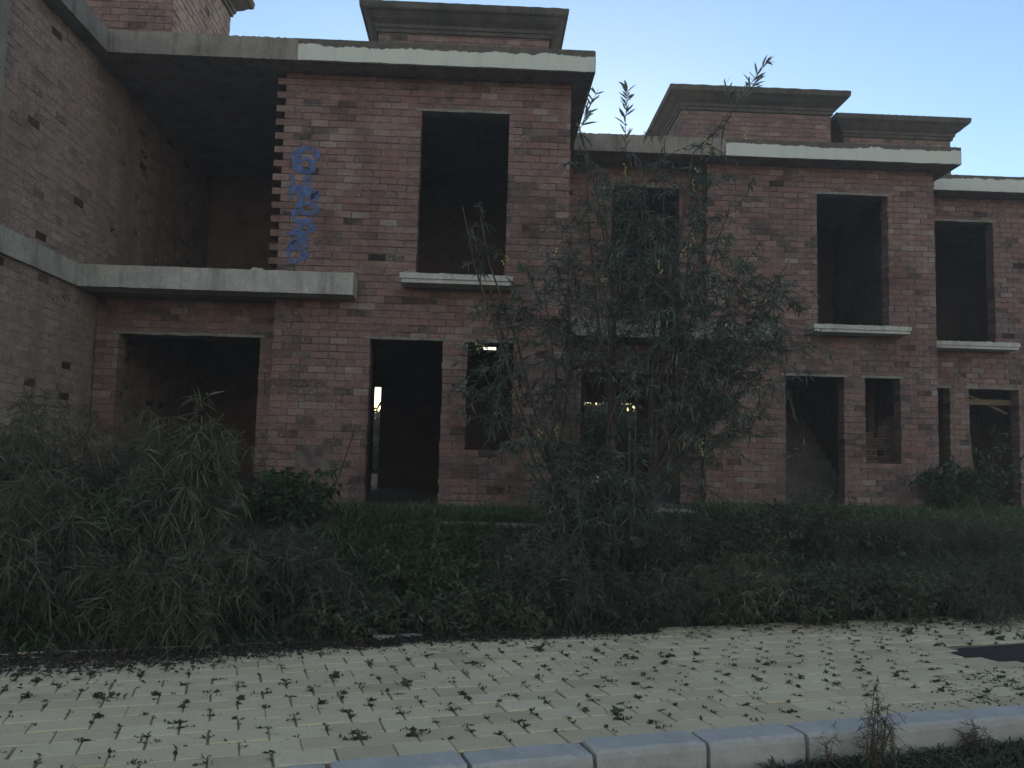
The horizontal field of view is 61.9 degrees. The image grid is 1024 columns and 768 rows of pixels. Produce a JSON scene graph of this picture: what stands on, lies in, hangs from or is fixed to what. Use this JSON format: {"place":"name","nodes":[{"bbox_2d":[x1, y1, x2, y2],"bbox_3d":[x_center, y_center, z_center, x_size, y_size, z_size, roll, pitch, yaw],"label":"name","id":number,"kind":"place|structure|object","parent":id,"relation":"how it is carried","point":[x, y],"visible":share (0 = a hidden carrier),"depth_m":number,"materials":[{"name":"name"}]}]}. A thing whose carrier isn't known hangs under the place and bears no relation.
{"place":"outdoors","nodes":[
{"label":"outdoors","id":0,"kind":"place"},
{"bbox_2d":[330,518,565,532],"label":"path","id":1,"kind":"structure","parent":0,"point":[514,525],"depth_m":10.15,"materials":[{"name":"concrete"}]},
{"bbox_2d":[328,497,577,523],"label":"grass","id":2,"kind":"structure","parent":0,"point":[450,512],"depth_m":10.39,"materials":[{"name":"green plant"}]},
{"bbox_2d":[0,614,1023,767],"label":"pavement","id":3,"kind":"structure","parent":0,"point":[815,701],"depth_m":5.40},
{"bbox_2d":[20,693,35,698],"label":"weed","id":4,"kind":"object","parent":3,"relation":"on","point":[27,695],"visible":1,"depth_m":5.02,"materials":[{"name":"green plant"}]},
{"bbox_2d":[92,710,103,718],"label":"weed","id":5,"kind":"object","parent":3,"relation":"on","point":[97,715],"visible":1,"depth_m":4.68,"materials":[{"name":"green plant"}]},
{"bbox_2d":[90,691,127,700],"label":"weed","id":6,"kind":"object","parent":3,"relation":"on","point":[99,694],"visible":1,"depth_m":5.05,"materials":[{"name":"green plant"}]},
{"bbox_2d":[164,719,187,723],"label":"weed","id":7,"kind":"object","parent":3,"relation":"on","point":[178,722],"visible":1,"depth_m":4.62,"materials":[{"name":"green plant"}]},
{"bbox_2d":[236,692,245,700],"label":"weed","id":8,"kind":"object","parent":3,"relation":"on","point":[241,697],"visible":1,"depth_m":5.11,"materials":[{"name":"green plant"}]},
{"bbox_2d":[317,698,327,704],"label":"weed","id":9,"kind":"object","parent":3,"relation":"on","point":[322,701],"visible":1,"depth_m":5.06,"materials":[{"name":"green plant"}]},
{"bbox_2d":[0,625,667,690],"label":"leaf litter","id":10,"kind":"object","parent":3,"relation":"on","point":[234,649],"visible":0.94,"depth_m":6.28,"materials":[{"name":"brown plant"}]},
{"bbox_2d":[329,669,343,678],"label":"weed","id":11,"kind":"object","parent":3,"relation":"on","point":[335,674],"visible":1,"depth_m":5.67,"materials":[{"name":"green plant"}]},
{"bbox_2d":[339,734,368,740],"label":"weed","id":12,"kind":"object","parent":3,"relation":"on","point":[358,737],"visible":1,"depth_m":4.43,"materials":[{"name":"green plant"}]},
{"bbox_2d":[394,677,412,686],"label":"weed","id":13,"kind":"object","parent":3,"relation":"on","point":[406,682],"visible":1,"depth_m":5.51,"materials":[{"name":"green plant"}]},
{"bbox_2d":[406,728,430,736],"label":"weed","id":14,"kind":"object","parent":3,"relation":"on","point":[414,733],"visible":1,"depth_m":4.53,"materials":[{"name":"green plant"}]},
{"bbox_2d":[474,635,501,641],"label":"weed","id":15,"kind":"object","parent":3,"relation":"on","point":[483,639],"visible":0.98,"depth_m":6.93,"materials":[{"name":"green plant"}]},
{"bbox_2d":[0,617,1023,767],"bbox_3d":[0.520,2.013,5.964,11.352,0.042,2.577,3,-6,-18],"label":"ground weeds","id":16,"kind":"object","parent":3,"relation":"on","point":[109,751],"visible":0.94,"depth_m":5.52,"materials":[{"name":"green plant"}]},
{"bbox_2d":[534,643,544,651],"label":"weed","id":17,"kind":"object","parent":3,"relation":"on","point":[540,648],"visible":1,"depth_m":6.65,"materials":[{"name":"green plant"}]},
{"bbox_2d":[603,705,623,715],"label":"weed","id":18,"kind":"object","parent":3,"relation":"on","point":[616,710],"visible":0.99,"depth_m":5.00,"materials":[{"name":"green plant"}]},
{"bbox_2d":[613,716,631,720],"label":"weed","id":19,"kind":"object","parent":3,"relation":"on","point":[621,718],"visible":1,"depth_m":4.90,"materials":[{"name":"green plant"}]},
{"bbox_2d":[620,655,637,659],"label":"weed","id":20,"kind":"object","parent":3,"relation":"on","point":[632,656],"visible":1,"depth_m":6.46,"materials":[{"name":"green plant"}]},
{"bbox_2d":[658,652,674,657],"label":"weed","id":21,"kind":"object","parent":3,"relation":"on","point":[669,655],"visible":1,"depth_m":6.55,"materials":[{"name":"green plant"}]},
{"bbox_2d":[779,707,797,713],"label":"weed","id":22,"kind":"object","parent":3,"relation":"on","point":[795,711],"visible":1,"depth_m":5.14,"materials":[{"name":"green plant"}]},
{"bbox_2d":[903,627,914,633],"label":"weed","id":23,"kind":"object","parent":3,"relation":"on","point":[909,631],"visible":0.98,"depth_m":7.77,"materials":[{"name":"green plant"}]},
{"bbox_2d":[951,643,1023,662],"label":"bare soil","id":24,"kind":"structure","parent":3,"relation":"on","point":[1011,652],"depth_m":7.05,"materials":[{"name":"brown soil"}]},
{"bbox_2d":[984,629,1002,635],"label":"weed","id":25,"kind":"object","parent":3,"relation":"on","point":[992,632],"visible":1,"depth_m":7.82,"materials":[{"name":"green plant"}]},
{"bbox_2d":[995,635,1004,640],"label":"weed","id":26,"kind":"object","parent":3,"relation":"on","point":[1002,637],"visible":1,"depth_m":7.59,"materials":[{"name":"green plant"}]},
{"bbox_2d":[0,473,1023,761],"bbox_3d":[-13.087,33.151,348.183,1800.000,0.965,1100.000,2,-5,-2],"label":"ground","id":27,"kind":"structure","parent":0,"point":[684,573],"depth_m":9.77,"materials":[{"name":"green plant"}]},
{"bbox_2d":[0,383,136,545],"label":"sapling","id":28,"kind":"object","parent":27,"relation":"on","point":[7,461],"visible":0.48,"depth_m":8.29,"materials":[{"name":"green plant"}]},
{"bbox_2d":[0,444,163,647],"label":"sapling","id":29,"kind":"object","parent":27,"relation":"on","point":[29,567],"visible":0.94,"depth_m":6.76,"materials":[{"name":"green plant"}]},
{"bbox_2d":[0,0,254,500],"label":"brick house","id":30,"kind":"structure","parent":27,"relation":"on","point":[99,164],"depth_m":11.51,"materials":[{"name":"brick"}]},
{"bbox_2d":[67,448,196,570],"bbox_3d":[-3.528,1.238,7.970,1.228,1.281,0.965,-1,-6,29],"label":"bush","id":31,"kind":"object","parent":27,"relation":"on","point":[124,518],"visible":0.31,"depth_m":7.82,"materials":[{"name":"green plant"}]},
{"bbox_2d":[58,431,219,535],"bbox_3d":[-3.908,1.317,9.316,1.876,1.629,2.261,-1,-6,28],"label":"sapling","id":32,"kind":"object","parent":27,"relation":"on","point":[118,471],"visible":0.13,"depth_m":8.98,"materials":[{"name":"green plant"}]},
{"bbox_2d":[19,530,293,664],"bbox_3d":[-2.736,1.953,6.763,1.787,1.537,1.999,-1,-6,25],"label":"sapling","id":33,"kind":"object","parent":27,"relation":"on","point":[144,584],"visible":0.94,"depth_m":6.51,"materials":[{"name":"green plant"}]},
{"bbox_2d":[89,388,256,570],"bbox_3d":[-2.968,1.007,7.754,1.359,1.992,1.295,-1,-6,26],"label":"sapling","id":34,"kind":"object","parent":27,"relation":"on","point":[181,507],"visible":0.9,"depth_m":7.72,"materials":[{"name":"green plant"}]},
{"bbox_2d":[204,519,387,640],"bbox_3d":[-1.923,1.855,7.531,1.843,1.317,1.625,2,-5,-2],"label":"sapling","id":35,"kind":"object","parent":27,"relation":"on","point":[286,564],"visible":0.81,"depth_m":7.27,"materials":[{"name":"green plant"}]},
{"bbox_2d":[237,466,355,529],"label":"bush","id":36,"kind":"object","parent":27,"relation":"on","point":[286,497],"visible":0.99,"depth_m":9.61,"materials":[{"name":"green plant"}]},
{"bbox_2d":[277,764,324,767],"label":"kerb stone","id":37,"kind":"object","parent":27,"relation":"on","point":[311,766],"visible":1,"depth_m":4.02,"materials":[{"name":"concrete"}]},
{"bbox_2d":[76,0,595,509],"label":"brick house","id":38,"kind":"structure","parent":27,"relation":"on","point":[350,178],"depth_m":12.06,"materials":[{"name":"brick"}]},
{"bbox_2d":[261,588,410,642],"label":"scrub","id":39,"kind":"object","parent":27,"relation":"on","point":[355,620],"visible":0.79,"depth_m":7.03,"materials":[{"name":"green plant"}]},
{"bbox_2d":[325,430,354,509],"bbox_3d":[-2.221,1.141,10.963,0.026,1.127,0.511,-2,-6,34],"label":"stick","id":40,"kind":"object","parent":27,"relation":"on","point":[343,463],"visible":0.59,"depth_m":11.03,"materials":[{"name":"brown plant"}]},
{"bbox_2d":[371,475,377,484],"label":"garden wall","id":41,"kind":"structure","parent":27,"relation":"on","point":[374,478],"depth_m":24.22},
{"bbox_2d":[371,435,378,474],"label":"bush","id":42,"kind":"object","parent":27,"relation":"on","point":[375,451],"visible":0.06,"depth_m":26.90,"materials":[{"name":"green plant"}]},
{"bbox_2d":[373,402,380,439],"bbox_3d":[-5.147,2.002,30.706,5.474,3.625,5.252,2,-5,-2],"label":"tree","id":43,"kind":"object","parent":27,"relation":"on","point":[376,426],"visible":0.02,"depth_m":29.18,"materials":[{"name":"green plant"}]},
{"bbox_2d":[373,633,421,637],"bbox_3d":[-0.944,2.103,7.043,0.400,0.065,0.080,3,-6,-18],"label":"edging stone","id":44,"kind":"object","parent":27,"relation":"on","point":[384,635],"visible":0.29,"depth_m":7.03,"materials":[{"name":"concrete"}]},
{"bbox_2d":[330,751,466,767],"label":"kerb stone","id":45,"kind":"object","parent":27,"relation":"on","point":[450,759],"visible":1,"depth_m":4.11,"materials":[{"name":"concrete"}]},
{"bbox_2d":[364,528,480,610],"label":"bush","id":46,"kind":"object","parent":27,"relation":"on","point":[409,570],"visible":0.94,"depth_m":8.02,"materials":[{"name":"green plant"}]},
{"bbox_2d":[318,508,621,627],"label":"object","id":47,"kind":"structure","parent":27,"relation":"on","point":[460,536],"depth_m":9.29,"materials":[{"name":"green plant"}]},
{"bbox_2d":[382,573,567,639],"bbox_3d":[-0.357,2.133,7.543,1.626,0.905,1.679,2,-5,-2],"label":"scrub","id":48,"kind":"object","parent":27,"relation":"on","point":[465,610],"visible":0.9,"depth_m":7.33,"materials":[{"name":"green plant"}]},
{"bbox_2d":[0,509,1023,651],"bbox_3d":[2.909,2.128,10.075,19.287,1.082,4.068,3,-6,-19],"label":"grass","id":49,"kind":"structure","parent":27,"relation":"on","point":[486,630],"depth_m":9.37,"materials":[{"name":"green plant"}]},
{"bbox_2d":[0,611,1023,668],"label":"grass","id":50,"kind":"structure","parent":27,"relation":"on","point":[450,642],"depth_m":7.27,"materials":[{"name":"green plant"}]},
{"bbox_2d":[463,742,592,767],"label":"kerb stone","id":51,"kind":"object","parent":27,"relation":"on","point":[571,755],"visible":1,"depth_m":4.26,"materials":[{"name":"concrete"}]},
{"bbox_2d":[473,521,619,635],"bbox_3d":[0.291,1.927,7.784,1.303,1.340,1.294,2,-5,-2],"label":"scrub","id":52,"kind":"object","parent":27,"relation":"on","point":[564,593],"visible":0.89,"depth_m":7.69,"materials":[{"name":"green plant"}]},
{"bbox_2d":[476,512,631,580],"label":"scrub","id":53,"kind":"object","parent":27,"relation":"on","point":[530,541],"visible":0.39,"depth_m":8.98,"materials":[{"name":"green plant"}]},
{"bbox_2d":[584,403,598,478],"bbox_3d":[2.594,2.219,28.923,3.049,3.264,2.906,2,-5,-2],"label":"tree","id":54,"kind":"object","parent":27,"relation":"on","point":[588,404],"visible":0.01,"depth_m":28.49,"materials":[{"name":"green plant"}]},
{"bbox_2d":[583,403,634,488],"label":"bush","id":55,"kind":"object","parent":27,"relation":"on","point":[597,438],"visible":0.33,"depth_m":25.79,"materials":[{"name":"green plant"}]},
{"bbox_2d":[625,418,633,500],"bbox_3d":[2.226,1.431,16.232,0.140,1.565,0.140,2,-5,-2],"label":"steel prop","id":56,"kind":"object","parent":27,"relation":"on","point":[629,426],"visible":0.63,"depth_m":16.23,"materials":[{"name":"grey metal"}]},
{"bbox_2d":[439,56,835,590],"bbox_3d":[1.544,-0.896,9.775,4.496,6.430,2.365,2,-5,-11],"label":"bamboo","id":57,"kind":"object","parent":27,"relation":"on","point":[606,501],"visible":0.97,"depth_m":9.59,"materials":[{"name":"green plant"}]},
{"bbox_2d":[583,730,706,767],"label":"kerb stone","id":58,"kind":"object","parent":27,"relation":"on","point":[679,749],"visible":0.98,"depth_m":4.45,"materials":[{"name":"concrete"}]},
{"bbox_2d":[574,562,728,638],"bbox_3d":[1.166,2.188,7.917,1.647,1.081,1.485,2,-5,-2],"label":"scrub","id":59,"kind":"object","parent":27,"relation":"on","point":[644,603],"visible":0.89,"depth_m":7.77,"materials":[{"name":"green plant"}]},
{"bbox_2d":[590,513,725,578],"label":"scrub","id":60,"kind":"object","parent":27,"relation":"on","point":[654,552],"visible":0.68,"depth_m":9.44,"materials":[{"name":"green plant"}]},
{"bbox_2d":[622,506,700,512],"bbox_3d":[2.218,2.202,13.523,1.400,0.430,1.450,2,-5,-2],"label":"concrete step","id":61,"kind":"object","parent":27,"relation":"on","point":[672,510],"depth_m":13.32,"materials":[{"name":"grey concrete"}]},
{"bbox_2d":[664,541,806,631],"bbox_3d":[2.138,2.060,8.179,1.404,1.069,1.411,2,-5,-2],"label":"scrub","id":62,"kind":"object","parent":27,"relation":"on","point":[745,600],"visible":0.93,"depth_m":7.97,"materials":[{"name":"green plant"}]},
{"bbox_2d":[677,510,804,576],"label":"scrub","id":63,"kind":"object","parent":27,"relation":"on","point":[753,537],"visible":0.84,"depth_m":9.94,"materials":[{"name":"green plant"}]},
{"bbox_2d":[692,723,805,767],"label":"kerb stone","id":64,"kind":"object","parent":27,"relation":"on","point":[739,747],"visible":0.98,"depth_m":4.63,"materials":[{"name":"concrete"}]},
{"bbox_2d":[563,83,961,508],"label":"brick house","id":65,"kind":"structure","parent":27,"relation":"on","point":[846,230],"depth_m":15.27,"materials":[{"name":"brick"}]},
{"bbox_2d":[871,456,877,461],"bbox_3d":[6.649,1.376,15.738,0.105,0.105,0.240,2,-5,-1],"label":"stacked brick","id":66,"kind":"object","parent":65,"relation":"on","point":[874,458],"visible":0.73,"depth_m":15.63,"materials":[{"name":"red brick"}]},
{"bbox_2d":[871,450,876,455],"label":"stacked brick","id":67,"kind":"object","parent":66,"relation":"on","point":[873,452],"visible":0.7,"depth_m":15.66,"materials":[{"name":"red brick"}]},
{"bbox_2d":[871,444,876,449],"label":"stacked brick","id":68,"kind":"object","parent":67,"relation":"on","point":[873,446],"visible":0.64,"depth_m":15.67,"materials":[{"name":"brick"}]},
{"bbox_2d":[871,438,877,443],"bbox_3d":[6.648,1.055,15.740,0.105,0.105,0.240,2,-5,-2],"label":"stacked brick","id":69,"kind":"object","parent":68,"relation":"on","point":[874,440],"visible":0.74,"depth_m":15.63,"materials":[{"name":"brown brick"}]},
{"bbox_2d":[751,544,802,612],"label":"dead stalk","id":70,"kind":"object","parent":27,"relation":"on","point":[766,566],"visible":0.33,"depth_m":8.44,"materials":[{"name":"brown plant"}]},
{"bbox_2d":[696,561,887,629],"bbox_3d":[2.628,2.229,8.424,1.663,1.085,1.687,2,-5,-2],"label":"scrub","id":71,"kind":"object","parent":27,"relation":"on","point":[814,599],"visible":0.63,"depth_m":8.09,"materials":[{"name":"green plant"}]},
{"bbox_2d":[782,433,813,506],"bbox_3d":[4.929,1.508,14.689,0.467,1.414,0.795,2,-5,-2],"label":"sapling","id":72,"kind":"object","parent":27,"relation":"on","point":[801,453],"visible":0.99,"depth_m":14.69,"materials":[{"name":"green plant"}]},
{"bbox_2d":[738,477,887,564],"bbox_3d":[3.676,1.856,10.785,1.742,1.355,1.886,-3,-7,37],"label":"scrub","id":73,"kind":"object","parent":27,"relation":"on","point":[819,539],"visible":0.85,"depth_m":10.63,"materials":[{"name":"green plant"}]},
{"bbox_2d":[789,717,889,762],"bbox_3d":[1.872,2.055,4.875,0.544,0.216,0.200,3,-6,-18],"label":"kerb stone","id":74,"kind":"object","parent":27,"relation":"on","point":[848,728],"visible":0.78,"depth_m":4.79,"materials":[{"name":"concrete"}]},
{"bbox_2d":[681,494,1023,526],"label":"grass","id":75,"kind":"structure","parent":27,"relation":"on","point":[893,512],"depth_m":13.29,"materials":[{"name":"green plant"}]},
{"bbox_2d":[851,675,910,767],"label":"dry weed","id":76,"kind":"object","parent":27,"relation":"on","point":[874,752],"visible":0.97,"depth_m":4.64,"materials":[{"name":"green plant"}]},
{"bbox_2d":[812,549,951,630],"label":"scrub","id":77,"kind":"object","parent":27,"relation":"on","point":[900,599],"visible":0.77,"depth_m":8.42,"materials":[{"name":"green plant"}]},
{"bbox_2d":[847,510,967,570],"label":"scrub","id":78,"kind":"object","parent":27,"relation":"on","point":[899,536],"visible":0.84,"depth_m":10.99,"materials":[{"name":"green plant"}]},
{"bbox_2d":[871,710,972,754],"bbox_3d":[2.429,2.080,5.053,0.574,0.216,0.200,3,-6,-18],"label":"kerb stone","id":79,"kind":"object","parent":27,"relation":"on","point":[929,729],"visible":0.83,"depth_m":4.98,"materials":[{"name":"concrete"}]},
{"bbox_2d":[830,112,1023,508],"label":"brick house","id":80,"kind":"structure","parent":27,"relation":"on","point":[979,249],"depth_m":16.83,"materials":[{"name":"brick"}]},
{"bbox_2d":[969,394,1007,414],"bbox_3d":[9.304,0.374,16.830,0.940,0.450,0.030,2,-5,-2],"label":"wooden plank","id":81,"kind":"object","parent":80,"relation":"attached to","point":[993,407],"visible":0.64,"depth_m":16.82,"materials":[{"name":"brown wood"}]},
{"bbox_2d":[968,399,1010,405],"bbox_3d":[9.301,0.359,16.776,1.070,0.110,0.040,2,-5,-2],"label":"wooden plank","id":82,"kind":"object","parent":80,"relation":"attached to","point":[989,402],"visible":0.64,"depth_m":16.76,"materials":[{"name":"brown wood"}]},
{"bbox_2d":[909,459,990,510],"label":"bush","id":83,"kind":"object","parent":27,"relation":"on","point":[960,490],"visible":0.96,"depth_m":14.58,"materials":[{"name":"green plant"}]},
{"bbox_2d":[900,666,1023,711],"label":"grass","id":84,"kind":"structure","parent":27,"relation":"on","point":[996,678],"depth_m":5.77,"materials":[{"name":"green plant"}]},
{"bbox_2d":[913,568,1023,630],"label":"scrub","id":85,"kind":"object","parent":27,"relation":"on","point":[975,606],"visible":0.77,"depth_m":8.50,"materials":[{"name":"green plant"}]},
{"bbox_2d":[914,511,1023,563],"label":"scrub","id":86,"kind":"object","parent":27,"relation":"on","point":[985,536],"visible":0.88,"depth_m":11.52,"materials":[{"name":"green plant"}]},
{"bbox_2d":[969,429,977,506],"bbox_3d":[9.305,1.638,17.458,0.254,1.750,0.642,0,-5,15],"label":"door board","id":87,"kind":"object","parent":27,"relation":"on","point":[971,459],"depth_m":17.49,"materials":[{"name":"wood"}]},
{"bbox_2d":[951,719,1002,752],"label":"dry weed","id":88,"kind":"object","parent":27,"relation":"on","point":[973,736],"visible":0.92,"depth_m":4.95,"materials":[{"name":"brown plant"}]},
{"bbox_2d":[952,705,1023,744],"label":"kerb stone","id":89,"kind":"object","parent":27,"relation":"on","point":[1005,721],"visible":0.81,"depth_m":5.16,"materials":[{"name":"concrete"}]},
{"bbox_2d":[960,548,1023,622],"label":"scrub","id":90,"kind":"object","parent":27,"relation":"on","point":[1015,570],"visible":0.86,"depth_m":9.12,"materials":[{"name":"green plant"}]},
{"bbox_2d":[967,425,1023,509],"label":"sapling","id":91,"kind":"object","parent":27,"relation":"on","point":[992,468],"visible":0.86,"depth_m":14.92,"materials":[{"name":"green plant"}]},
{"bbox_2d":[229,0,1023,412],"label":"sky","id":92,"kind":"structure","parent":0,"point":[941,58],"materials":[{"name":"blue"}]},
{"bbox_2d":[754,735,1023,767],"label":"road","id":93,"kind":"structure","parent":0,"point":[971,762],"depth_m":4.78,"materials":[{"name":"green plant"}]},
{"bbox_2d":[808,722,843,767],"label":"dry weed","id":94,"kind":"object","parent":93,"relation":"on","point":[829,755],"visible":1,"depth_m":4.61,"materials":[{"name":"brown plant"}]},
{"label":"stacked brick","id":95,"kind":"object","parent":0,"visible":0},
{"bbox_2d":[878,456,886,461],"bbox_3d":[6.784,1.375,15.689,0.105,0.105,0.240,1,-5,2],"label":"stacked brick","id":96,"kind":"object","parent":95,"relation":"on","point":[882,458],"visible":0.91,"depth_m":15.58,"materials":[{"name":"red brick"}]},
{"bbox_2d":[877,444,883,449],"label":"stacked brick","id":97,"kind":"object","parent":96,"relation":"on","point":[880,446],"visible":0.76,"depth_m":15.66,"materials":[{"name":"brick"}]},
{"bbox_2d":[878,438,883,443],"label":"stacked brick","id":98,"kind":"object","parent":97,"relation":"on","point":[880,440],"visible":0.57,"depth_m":15.69,"materials":[{"name":"brown brick"}]},
{"bbox_2d":[873,433,883,437],"bbox_3d":[6.786,0.957,15.794,0.105,0.105,0.240,1,-5,2],"label":"stacked brick","id":99,"kind":"object","parent":98,"relation":"on","point":[878,435],"visible":0.93,"depth_m":15.72,"materials":[{"name":"brown brick"}]},
{"bbox_2d":[872,427,884,432],"bbox_3d":[6.774,0.847,15.773,0.105,0.105,0.240,2,-5,-5],"label":"stacked brick","id":100,"kind":"object","parent":99,"relation":"on","point":[878,429],"visible":1,"depth_m":15.69,"materials":[{"name":"brown brick"}]},
{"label":"stacked brick","id":101,"kind":"object","parent":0,"visible":0},
{"bbox_2d":[879,450,889,455],"bbox_3d":[6.894,1.280,15.791,0.105,0.105,0.240,1,-5,2],"label":"stacked brick","id":102,"kind":"object","parent":101,"relation":"on","point":[884,452],"visible":0.97,"depth_m":15.71,"materials":[{"name":"red brick"}]},
{"bbox_2d":[884,444,890,449],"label":"stacked brick","id":103,"kind":"object","parent":102,"relation":"on","point":[887,446],"visible":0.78,"depth_m":15.64,"materials":[{"name":"brick"}]},
{"bbox_2d":[884,438,891,443],"bbox_3d":[6.905,1.063,15.756,0.105,0.105,0.240,1,-5,0],"label":"stacked brick","id":104,"kind":"object","parent":103,"relation":"on","point":[887,441],"visible":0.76,"depth_m":15.65,"materials":[{"name":"brown brick"}]},
{"bbox_2d":[883,433,889,438],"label":"stacked brick","id":105,"kind":"object","parent":104,"relation":"on","point":[887,435],"visible":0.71,"depth_m":15.69,"materials":[{"name":"brick"}]},
{"bbox_2d":[885,427,890,432],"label":"stacked brick","id":106,"kind":"object","parent":105,"relation":"on","point":[887,429],"visible":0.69,"depth_m":15.68,"materials":[{"name":"brick"}]},
{"bbox_2d":[878,421,888,426],"bbox_3d":[6.890,0.749,15.828,0.105,0.105,0.240,2,-5,0],"label":"stacked brick","id":107,"kind":"object","parent":106,"relation":"on","point":[883,423],"visible":0.96,"depth_m":15.75,"materials":[{"name":"brick"}]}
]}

